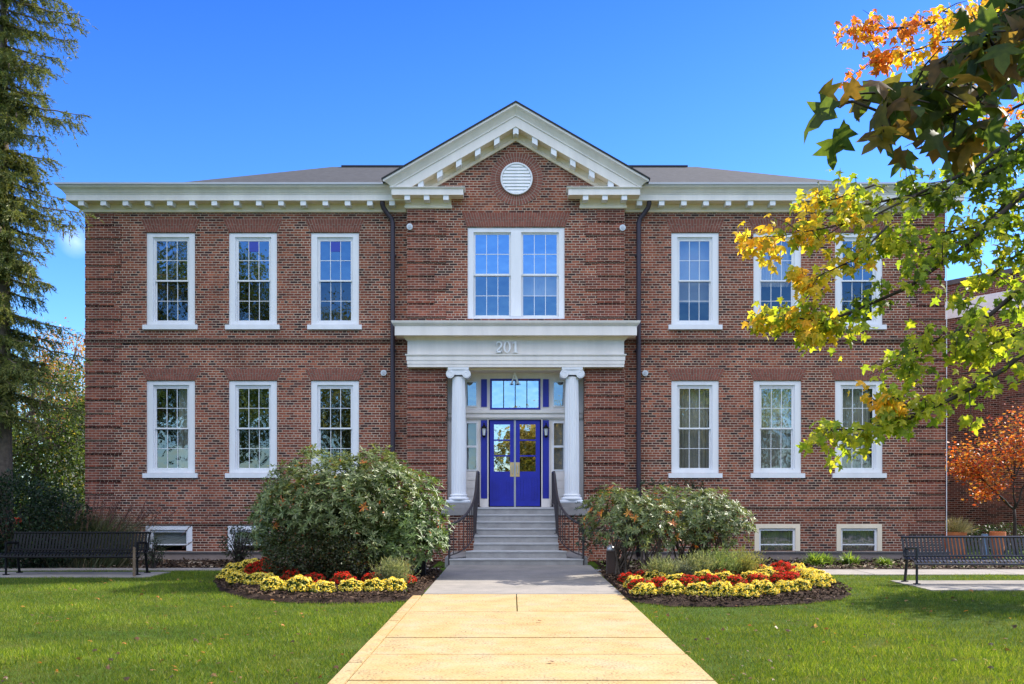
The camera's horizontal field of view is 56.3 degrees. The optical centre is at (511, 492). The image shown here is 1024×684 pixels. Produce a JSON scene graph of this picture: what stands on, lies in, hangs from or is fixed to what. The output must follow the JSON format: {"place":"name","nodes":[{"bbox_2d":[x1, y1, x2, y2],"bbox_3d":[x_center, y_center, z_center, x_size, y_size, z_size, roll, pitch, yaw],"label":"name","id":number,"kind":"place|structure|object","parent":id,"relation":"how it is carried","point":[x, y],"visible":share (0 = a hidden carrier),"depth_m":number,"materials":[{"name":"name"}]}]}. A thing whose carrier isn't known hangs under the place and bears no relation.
{"place":"outdoors","nodes":[
{"label":"outdoors","id":0,"kind":"place"},
{"bbox_2d":[0,568,87,570],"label":"sidewalk","id":1,"kind":"structure","parent":0,"point":[36,569],"depth_m":19.11,"materials":[{"name":"grey concrete"}]},
{"bbox_2d":[79,568,206,570],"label":"sidewalk","id":2,"kind":"structure","parent":0,"point":[143,569],"depth_m":19.11,"materials":[{"name":"grey concrete"}]},
{"bbox_2d":[139,538,165,567],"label":"bare shrub","id":3,"kind":"object","parent":2,"relation":"on","point":[153,558],"visible":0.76,"depth_m":19.40,"materials":[{"name":"grey plant"}]},
{"bbox_2d":[0,499,1023,683],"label":"ground","id":4,"kind":"structure","parent":0,"point":[593,564],"depth_m":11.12,"materials":[{"name":"green plant"}]},
{"bbox_2d":[12,344,84,521],"bbox_3d":[-17.176,-1.657,32.921,9.366,7.002,6.888,0,0,0],"label":"green tree","id":5,"kind":"object","parent":4,"relation":"on","point":[34,456],"visible":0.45,"depth_m":32.67,"materials":[{"name":"green plant"}]},
{"bbox_2d":[13,316,84,510],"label":"maple sapling","id":6,"kind":"object","parent":4,"relation":"on","point":[75,349],"visible":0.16,"depth_m":41.12,"materials":[{"name":"green plant"}]},
{"bbox_2d":[14,427,84,526],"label":"green tree","id":7,"kind":"object","parent":4,"relation":"on","point":[55,475],"visible":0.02,"depth_m":41.15,"materials":[{"name":"green plant"}]},
{"bbox_2d":[0,572,170,577],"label":"bench pad","id":8,"kind":"object","parent":4,"relation":"on","point":[77,574],"visible":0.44,"depth_m":17.95,"materials":[{"name":"grey concrete"}]},
{"bbox_2d":[0,532,150,574],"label":"metal bench","id":9,"kind":"object","parent":8,"relation":"on","point":[17,549],"visible":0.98,"depth_m":18.22,"materials":[{"name":"black metal"}]},
{"bbox_2d":[1,560,438,567],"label":"mulch border","id":10,"kind":"object","parent":4,"relation":"on","point":[432,562],"visible":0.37,"depth_m":22.14,"materials":[{"name":"brown wood"}]},
{"bbox_2d":[0,465,99,568],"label":"holly hedge","id":11,"kind":"object","parent":10,"relation":"on","point":[51,503],"visible":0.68,"depth_m":19.56,"materials":[{"name":"green plant"}]},
{"bbox_2d":[0,0,104,565],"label":"spruce tree","id":12,"kind":"object","parent":10,"relation":"on","point":[17,108],"visible":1,"depth_m":20.43,"materials":[{"name":"green plant"}]},
{"bbox_2d":[0,493,222,567],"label":"ornamental grass","id":13,"kind":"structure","parent":10,"relation":"on","point":[106,526],"depth_m":19.85,"materials":[{"name":"green plant"}]},
{"bbox_2d":[7,557,435,567],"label":"leaf litter","id":14,"kind":"object","parent":10,"relation":"on","point":[198,564],"visible":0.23,"depth_m":21.24,"materials":[{"name":"brown plant"}]},
{"bbox_2d":[218,520,257,563],"bbox_3d":[-6.022,1.131,21.141,0.906,1.034,0.830,0,0,0],"label":"bare shrub","id":15,"kind":"object","parent":10,"relation":"on","point":[239,554],"visible":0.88,"depth_m":21.06,"materials":[{"name":"grey plant"}]},
{"bbox_2d":[213,564,443,603],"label":"bark mulch","id":16,"kind":"object","parent":4,"relation":"on","point":[329,594],"visible":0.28,"depth_m":14.17,"materials":[{"name":"brown wood"}]},
{"bbox_2d":[216,568,236,579],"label":"chrysanthemum","id":17,"kind":"object","parent":16,"relation":"on","point":[224,573],"visible":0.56,"depth_m":16.34,"materials":[{"name":"yellow plant"}]},
{"bbox_2d":[226,571,247,584],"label":"chrysanthemum","id":18,"kind":"object","parent":16,"relation":"on","point":[234,577],"visible":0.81,"depth_m":15.61,"materials":[{"name":"yellow plant"}]},
{"bbox_2d":[242,572,267,584],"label":"chrysanthemum","id":19,"kind":"object","parent":16,"relation":"on","point":[249,579],"visible":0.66,"depth_m":15.36,"materials":[{"name":"yellow plant"}]},
{"bbox_2d":[244,562,266,574],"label":"chrysanthemum","id":20,"kind":"object","parent":16,"relation":"on","point":[249,568],"visible":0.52,"depth_m":17.10,"materials":[{"name":"red plant"}]},
{"bbox_2d":[260,576,286,591],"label":"chrysanthemum","id":21,"kind":"object","parent":16,"relation":"on","point":[268,584],"visible":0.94,"depth_m":14.36,"materials":[{"name":"yellow plant"}]},
{"bbox_2d":[283,574,312,592],"bbox_3d":[-3.183,1.380,14.328,0.466,0.305,0.474,0,0,-37],"label":"chrysanthemum","id":22,"kind":"object","parent":16,"relation":"on","point":[301,583],"visible":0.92,"depth_m":14.22,"materials":[{"name":"yellow plant"}]},
{"bbox_2d":[260,522,369,579],"bbox_3d":[-3.305,1.018,16.073,1.841,1.118,0.998,0,0,0],"label":"azalea shrub","id":23,"kind":"object","parent":16,"relation":"on","point":[311,565],"visible":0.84,"depth_m":15.84,"materials":[{"name":"green plant"}]},
{"bbox_2d":[304,572,325,582],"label":"chrysanthemum","id":24,"kind":"object","parent":16,"relation":"on","point":[316,576],"visible":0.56,"depth_m":15.51,"materials":[{"name":"red plant"}]},
{"bbox_2d":[309,580,336,592],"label":"chrysanthemum","id":25,"kind":"object","parent":16,"relation":"on","point":[317,586],"visible":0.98,"depth_m":14.14,"materials":[{"name":"yellow plant"}]},
{"bbox_2d":[243,443,426,575],"bbox_3d":[-3.035,0.337,16.752,3.167,2.408,2.401,0,0,0],"label":"rhododendron bush","id":26,"kind":"object","parent":16,"relation":"on","point":[324,508],"visible":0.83,"depth_m":16.20,"materials":[{"name":"green plant"}]},
{"bbox_2d":[329,571,357,583],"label":"chrysanthemum","id":27,"kind":"object","parent":16,"relation":"on","point":[336,578],"visible":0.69,"depth_m":15.37,"materials":[{"name":"red plant"}]},
{"bbox_2d":[337,578,365,592],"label":"chrysanthemum","id":28,"kind":"object","parent":16,"relation":"on","point":[352,584],"visible":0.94,"depth_m":14.23,"materials":[{"name":"yellow plant"}]},
{"bbox_2d":[363,577,386,591],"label":"chrysanthemum","id":29,"kind":"object","parent":16,"relation":"on","point":[371,586],"visible":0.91,"depth_m":14.28,"materials":[{"name":"yellow plant"}]},
{"bbox_2d":[379,576,407,591],"bbox_3d":[-1.803,1.400,14.477,0.468,0.254,0.479,0,0,42],"label":"chrysanthemum","id":30,"kind":"object","parent":16,"relation":"on","point":[393,583],"visible":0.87,"depth_m":14.37,"materials":[{"name":"yellow plant"}]},
{"bbox_2d":[368,554,420,584],"bbox_3d":[-1.880,1.254,15.304,0.900,0.541,0.858,0,0,0],"label":"lavender plant","id":31,"kind":"object","parent":16,"relation":"on","point":[395,569],"visible":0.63,"depth_m":15.18,"materials":[{"name":"green plant"}]},
{"bbox_2d":[338,455,455,575],"bbox_3d":[-2.155,0.430,17.273,2.380,2.223,2.176,0,0,0],"label":"rhododendron bush","id":32,"kind":"object","parent":16,"relation":"on","point":[411,540],"visible":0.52,"depth_m":16.66,"materials":[{"name":"green plant"}]},
{"bbox_2d":[328,595,420,683],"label":"path kerb","id":33,"kind":"structure","parent":4,"relation":"on","point":[359,658],"depth_m":9.47,"materials":[{"name":"concrete"}]},
{"bbox_2d":[54,101,968,567],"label":"brick school building","id":34,"kind":"structure","parent":4,"relation":"on","point":[514,303],"depth_m":23.33,"materials":[{"name":"brick"}]},
{"bbox_2d":[146,526,191,550],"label":"basement window","id":35,"kind":"structure","parent":34,"relation":"in","point":[186,538],"depth_m":23.37,"materials":[{"name":"white paint"}]},
{"bbox_2d":[141,369,199,477],"bbox_3d":[-8.324,-1.682,23.464,1.463,2.662,0.408,0,0,0],"label":"window","id":36,"kind":"structure","parent":34,"relation":"in","point":[186,469],"depth_m":23.36,"materials":[{"name":"white paint"}]},
{"bbox_2d":[141,219,200,329],"bbox_3d":[-8.324,-5.316,23.392,1.463,2.697,0.265,0,0,0],"label":"window","id":37,"kind":"structure","parent":34,"relation":"in","point":[150,225],"depth_m":23.36,"materials":[{"name":"white paint"}]},
{"bbox_2d":[228,526,266,550],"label":"basement window","id":38,"kind":"structure","parent":34,"relation":"in","point":[246,527],"depth_m":23.34,"materials":[{"name":"white paint"}]},
{"bbox_2d":[223,369,281,477],"bbox_3d":[-6.320,-1.682,23.392,1.455,2.662,0.265,0,0,0],"label":"window","id":39,"kind":"structure","parent":34,"relation":"in","point":[232,374],"depth_m":23.36,"materials":[{"name":"white paint"}]},
{"bbox_2d":[223,219,282,329],"bbox_3d":[-6.320,-5.316,23.392,1.455,2.697,0.265,0,0,0],"label":"window","id":40,"kind":"structure","parent":34,"relation":"in","point":[233,225],"depth_m":23.36,"materials":[{"name":"white paint"}]},
{"bbox_2d":[305,369,363,475],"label":"window","id":41,"kind":"structure","parent":34,"relation":"in","point":[314,374],"depth_m":23.36,"materials":[{"name":"white paint"}]},
{"bbox_2d":[305,219,364,329],"bbox_3d":[-4.320,-5.316,23.392,1.455,2.697,0.265,0,0,0],"label":"window","id":42,"kind":"structure","parent":34,"relation":"in","point":[315,225],"depth_m":23.36,"materials":[{"name":"white paint"}]},
{"bbox_2d":[490,420,513,505],"bbox_3d":[-0.245,-0.719,23.642,0.608,2.118,0.067,0,0,0],"label":"entrance door","id":43,"kind":"structure","parent":34,"relation":"in","point":[501,431],"depth_m":23.63,"materials":[{"name":"blue paint"}]},
{"bbox_2d":[490,379,539,409],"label":"transom window","id":44,"kind":"structure","parent":34,"relation":"in","point":[504,395],"depth_m":23.63,"materials":[{"name":"blue glass"}]},
{"bbox_2d":[462,213,569,318],"bbox_3d":[0.099,-5.456,23.188,2.616,2.556,0.344,0,0,0],"label":"twin window","id":45,"kind":"structure","parent":34,"relation":"in","point":[533,259],"depth_m":23.11,"materials":[{"name":"white paint"}]},
{"bbox_2d":[516,420,539,505],"bbox_3d":[0.387,-0.719,23.621,0.608,2.117,0.109,0,0,0],"label":"entrance door","id":46,"kind":"structure","parent":34,"relation":"in","point":[527,431],"depth_m":23.63,"materials":[{"name":"blue paint"}]},
{"bbox_2d":[666,219,723,329],"bbox_3d":[4.466,-5.316,23.450,1.440,2.697,0.380,0,0,0],"label":"window","id":47,"kind":"structure","parent":34,"relation":"in","point":[694,256],"depth_m":23.36,"materials":[{"name":"white paint"}]},
{"bbox_2d":[666,369,723,477],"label":"window","id":48,"kind":"structure","parent":34,"relation":"in","point":[694,404],"depth_m":23.41,"materials":[{"name":"white paint"}]},
{"bbox_2d":[748,219,800,327],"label":"window","id":49,"kind":"structure","parent":34,"relation":"in","point":[762,277],"depth_m":23.40,"materials":[{"name":"white paint"}]},
{"bbox_2d":[748,369,806,477],"bbox_3d":[6.474,-1.682,23.464,1.447,2.662,0.408,0,0,0],"label":"window","id":50,"kind":"structure","parent":34,"relation":"in","point":[771,399],"depth_m":23.41,"materials":[{"name":"white paint"}]},
{"bbox_2d":[755,524,799,550],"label":"basement window","id":51,"kind":"structure","parent":34,"relation":"in","point":[769,536],"depth_m":23.37,"materials":[{"name":"beige paint"}]},
{"bbox_2d":[830,369,887,477],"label":"window","id":52,"kind":"structure","parent":34,"relation":"in","point":[849,409],"depth_m":23.40,"materials":[{"name":"white paint"}]},
{"bbox_2d":[836,524,881,550],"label":"basement window","id":53,"kind":"structure","parent":34,"relation":"in","point":[848,536],"depth_m":23.37,"materials":[{"name":"beige paint"}]},
{"bbox_2d":[832,219,887,329],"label":"window","id":54,"kind":"structure","parent":34,"relation":"in","point":[875,322],"depth_m":23.36,"materials":[{"name":"white paint"}]},
{"bbox_2d":[1,579,1021,683],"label":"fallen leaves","id":55,"kind":"object","parent":4,"relation":"on","point":[342,654],"depth_m":9.71,"materials":[{"name":"orange plant"}]},
{"bbox_2d":[449,507,582,564],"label":"front steps","id":56,"kind":"structure","parent":4,"relation":"on","point":[515,536],"depth_m":21.13,"materials":[{"name":"concrete"}]},
{"bbox_2d":[447,471,479,565],"bbox_3d":[-0.904,0.524,21.788,0.445,2.071,3.281,0,0,9],"label":"stair handrail","id":57,"kind":"object","parent":56,"relation":"on","point":[475,504],"visible":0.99,"depth_m":20.82,"materials":[{"name":"metal"}]},
{"bbox_2d":[552,471,583,564],"bbox_3d":[1.084,0.524,21.788,0.445,2.071,3.281,0,0,-9],"label":"stair handrail","id":58,"kind":"object","parent":56,"relation":"on","point":[555,500],"visible":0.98,"depth_m":20.81,"materials":[{"name":"metal"}]},
{"bbox_2d":[435,565,607,581],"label":"walkway","id":59,"kind":"structure","parent":4,"relation":"on","point":[520,573],"depth_m":18.12,"materials":[{"name":"grey concrete"}]},
{"bbox_2d":[424,582,620,594],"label":"walkway","id":60,"kind":"structure","parent":4,"relation":"on","point":[516,588],"depth_m":15.27,"materials":[{"name":"grey concrete"}]},
{"bbox_2d":[409,594,639,611],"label":"walkway","id":61,"kind":"structure","parent":4,"relation":"on","point":[525,603],"depth_m":13.23,"materials":[{"name":"concrete"}]},
{"bbox_2d":[386,612,667,637],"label":"walkway","id":62,"kind":"structure","parent":4,"relation":"on","point":[524,625],"depth_m":11.03,"materials":[{"name":"concrete"}]},
{"bbox_2d":[372,638,684,653],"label":"walkway","id":63,"kind":"structure","parent":4,"relation":"on","point":[527,646],"depth_m":9.54,"materials":[{"name":"concrete"}]},
{"bbox_2d":[349,654,713,680],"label":"walkway","id":64,"kind":"structure","parent":4,"relation":"on","point":[528,667],"depth_m":8.34,"materials":[{"name":"concrete"}]},
{"bbox_2d":[346,681,717,683],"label":"walkway","id":65,"kind":"structure","parent":4,"relation":"on","point":[531,682],"depth_m":7.73,"materials":[{"name":"concrete"}]},
{"bbox_2d":[597,565,851,606],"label":"bark mulch","id":66,"kind":"object","parent":4,"relation":"on","point":[830,591],"visible":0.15,"depth_m":13.71,"materials":[{"name":"brown wood"}]},
{"bbox_2d":[606,545,614,575],"bbox_3d":[1.789,1.255,17.333,0.150,0.610,0.150,0,0,0],"label":"path light","id":67,"kind":"object","parent":66,"relation":"on","point":[610,559],"visible":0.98,"depth_m":17.26,"materials":[{"name":"grey metal"}]},
{"bbox_2d":[577,482,687,576],"bbox_3d":[2.122,0.673,17.170,1.955,1.733,1.405,0,0,38],"label":"rhododendron bush","id":68,"kind":"object","parent":66,"relation":"on","point":[632,514],"visible":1,"depth_m":16.92,"materials":[{"name":"green plant"}]},
{"bbox_2d":[627,578,655,592],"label":"chrysanthemum","id":69,"kind":"object","parent":66,"relation":"on","point":[632,583],"visible":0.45,"depth_m":14.41,"materials":[{"name":"red plant"}]},
{"bbox_2d":[629,582,660,596],"bbox_3d":[1.930,1.412,13.887,0.452,0.224,0.445,0,0,42],"label":"chrysanthemum","id":70,"kind":"object","parent":66,"relation":"on","point":[644,588],"visible":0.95,"depth_m":13.78,"materials":[{"name":"yellow plant"}]},
{"bbox_2d":[643,570,667,580],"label":"chrysanthemum","id":71,"kind":"object","parent":66,"relation":"on","point":[648,576],"visible":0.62,"depth_m":15.69,"materials":[{"name":"yellow plant"}]},
{"bbox_2d":[639,554,682,577],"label":"lavender plant","id":72,"kind":"object","parent":66,"relation":"on","point":[663,566],"visible":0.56,"depth_m":15.84,"materials":[{"name":"green plant"}]},
{"bbox_2d":[659,580,686,595],"bbox_3d":[2.342,1.397,13.899,0.427,0.263,0.472,0,0,-7],"label":"chrysanthemum","id":73,"kind":"object","parent":66,"relation":"on","point":[669,587],"visible":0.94,"depth_m":13.79,"materials":[{"name":"yellow plant"}]},
{"bbox_2d":[668,557,702,574],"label":"lavender plant","id":74,"kind":"object","parent":66,"relation":"on","point":[684,569],"visible":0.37,"depth_m":15.94,"materials":[{"name":"green plant"}]},
{"bbox_2d":[674,574,700,587],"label":"chrysanthemum","id":75,"kind":"object","parent":66,"relation":"on","point":[683,578],"visible":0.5,"depth_m":14.78,"materials":[{"name":"red plant"}]},
{"bbox_2d":[623,484,757,561],"bbox_3d":[3.277,0.692,17.605,2.569,1.701,1.872,0,0,0],"label":"rhododendron bush","id":76,"kind":"object","parent":66,"relation":"on","point":[694,519],"visible":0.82,"depth_m":17.25,"materials":[{"name":"green plant"}]},
{"bbox_2d":[684,581,714,596],"bbox_3d":[2.725,1.405,13.806,0.529,0.242,0.487,0,0,-21],"label":"chrysanthemum","id":77,"kind":"object","parent":66,"relation":"on","point":[703,587],"visible":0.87,"depth_m":13.70,"materials":[{"name":"yellow plant"}]},
{"bbox_2d":[677,548,734,574],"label":"lavender plant","id":78,"kind":"object","parent":66,"relation":"on","point":[700,560],"visible":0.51,"depth_m":15.96,"materials":[{"name":"green plant"}]},
{"bbox_2d":[698,573,720,584],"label":"chrysanthemum","id":79,"kind":"object","parent":66,"relation":"on","point":[709,578],"visible":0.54,"depth_m":14.82,"materials":[{"name":"red plant"}]},
{"bbox_2d":[696,543,745,574],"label":"lavender plant","id":80,"kind":"object","parent":66,"relation":"on","point":[727,561],"visible":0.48,"depth_m":16.18,"materials":[{"name":"green plant"}]},
{"bbox_2d":[707,581,736,599],"bbox_3d":[2.983,1.390,13.583,0.446,0.280,0.438,0,0,26],"label":"chrysanthemum","id":81,"kind":"object","parent":66,"relation":"on","point":[722,588],"visible":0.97,"depth_m":13.47,"materials":[{"name":"yellow plant"}]},
{"bbox_2d":[723,574,748,585],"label":"chrysanthemum","id":82,"kind":"object","parent":66,"relation":"on","point":[733,580],"visible":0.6,"depth_m":14.97,"materials":[{"name":"red plant"}]},
{"bbox_2d":[721,546,770,575],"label":"lavender plant","id":83,"kind":"object","parent":66,"relation":"on","point":[748,563],"visible":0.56,"depth_m":16.42,"materials":[{"name":"green plant"}]},
{"bbox_2d":[733,582,759,599],"bbox_3d":[3.303,1.405,13.630,0.451,0.242,0.496,0,0,-7],"label":"chrysanthemum","id":84,"kind":"object","parent":66,"relation":"on","point":[745,588],"visible":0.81,"depth_m":13.50,"materials":[{"name":"yellow plant"}]},
{"bbox_2d":[745,573,767,583],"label":"chrysanthemum","id":85,"kind":"object","parent":66,"relation":"on","point":[754,576],"visible":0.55,"depth_m":15.21,"materials":[{"name":"red plant"}]},
{"bbox_2d":[748,579,779,596],"bbox_3d":[3.637,1.396,13.911,0.464,0.266,0.510,0,0,-43],"label":"chrysanthemum","id":86,"kind":"object","parent":66,"relation":"on","point":[767,586],"visible":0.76,"depth_m":13.78,"materials":[{"name":"yellow plant"}]},
{"bbox_2d":[767,571,791,582],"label":"chrysanthemum","id":87,"kind":"object","parent":66,"relation":"on","point":[776,576],"visible":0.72,"depth_m":15.52,"materials":[{"name":"red plant"}]},
{"bbox_2d":[773,579,798,592],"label":"chrysanthemum","id":88,"kind":"object","parent":66,"relation":"on","point":[786,586],"visible":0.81,"depth_m":14.21,"materials":[{"name":"yellow plant"}]},
{"bbox_2d":[792,577,812,590],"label":"chrysanthemum","id":89,"kind":"object","parent":66,"relation":"on","point":[805,585],"visible":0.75,"depth_m":14.39,"materials":[{"name":"yellow plant"}]},
{"bbox_2d":[805,573,829,588],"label":"chrysanthemum","id":90,"kind":"object","parent":66,"relation":"on","point":[820,581],"visible":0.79,"depth_m":14.87,"materials":[{"name":"yellow plant"}]},
{"bbox_2d":[594,560,1023,568],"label":"mulch border","id":91,"kind":"object","parent":4,"relation":"on","point":[597,562],"visible":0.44,"depth_m":20.02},
{"bbox_2d":[567,474,716,560],"bbox_3d":[2.877,0.571,20.409,3.403,1.942,1.813,0,0,0],"label":"bush","id":92,"kind":"object","parent":91,"relation":"on","point":[627,538],"visible":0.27,"depth_m":20.30,"materials":[{"name":"green plant"}]},
{"bbox_2d":[596,556,1023,568],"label":"leaf litter","id":93,"kind":"object","parent":91,"relation":"on","point":[897,564],"visible":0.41,"depth_m":20.55,"materials":[{"name":"brown plant"}]},
{"bbox_2d":[800,551,833,565],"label":"daylily clump","id":94,"kind":"object","parent":91,"relation":"on","point":[811,559],"visible":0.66,"depth_m":20.76,"materials":[{"name":"green plant"}]},
{"bbox_2d":[838,551,866,565],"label":"daylily clump","id":95,"kind":"object","parent":91,"relation":"on","point":[847,559],"visible":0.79,"depth_m":21.11,"materials":[{"name":"green plant"}]},
{"bbox_2d":[732,0,1023,473],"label":"maple tree","id":96,"kind":"object","parent":4,"relation":"on","point":[985,53],"visible":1,"depth_m":8.72,"materials":[{"name":"green plant"}]},
{"bbox_2d":[890,580,1023,590],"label":"bench pad","id":97,"kind":"object","parent":4,"relation":"on","point":[979,585],"visible":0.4,"depth_m":16.00,"materials":[{"name":"grey concrete"}]},
{"bbox_2d":[901,536,1023,584],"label":"metal bench","id":98,"kind":"object","parent":97,"relation":"on","point":[907,556],"visible":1,"depth_m":16.43,"materials":[{"name":"metal"}]},
{"bbox_2d":[944,516,978,557],"bbox_3d":[11.252,1.102,24.210,1.236,1.117,0.998,0,0,0],"label":"window box planter","id":99,"kind":"object","parent":4,"relation":"on","point":[957,527],"visible":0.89,"depth_m":24.11,"materials":[{"name":"ceramic"}]},
{"bbox_2d":[945,401,1023,554],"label":"dogwood tree","id":100,"kind":"object","parent":4,"relation":"on","point":[978,475],"visible":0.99,"depth_m":24.82,"materials":[{"name":"orange plant"}]},
{"bbox_2d":[966,522,1023,553],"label":"boxwood hedge","id":101,"kind":"object","parent":4,"relation":"on","point":[978,531],"visible":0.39,"depth_m":25.88,"materials":[{"name":"green plant"}]},
{"bbox_2d":[989,531,1005,557],"bbox_3d":[12.305,1.330,24.230,0.380,0.660,0.380,0,0,0],"label":"flower pot","id":102,"kind":"object","parent":4,"relation":"on","point":[993,533],"visible":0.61,"depth_m":24.09,"materials":[{"name":"ceramic"}]},
{"bbox_2d":[7,0,1023,498],"label":"sky","id":103,"kind":"structure","parent":0,"point":[171,90],"materials":[{"name":"blue"}]},
{"bbox_2d":[817,569,873,574],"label":"sidewalk","id":104,"kind":"structure","parent":0,"point":[841,571],"depth_m":18.39,"materials":[{"name":"grey concrete"}]},
{"bbox_2d":[853,569,1017,574],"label":"sidewalk","id":105,"kind":"structure","parent":0,"point":[928,571],"depth_m":18.63,"materials":[{"name":"grey concrete"}]},
{"bbox_2d":[945,267,1023,548],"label":"brick wing building","id":106,"kind":"structure","parent":0,"point":[992,512],"depth_m":29.00,"materials":[{"name":"brick"}]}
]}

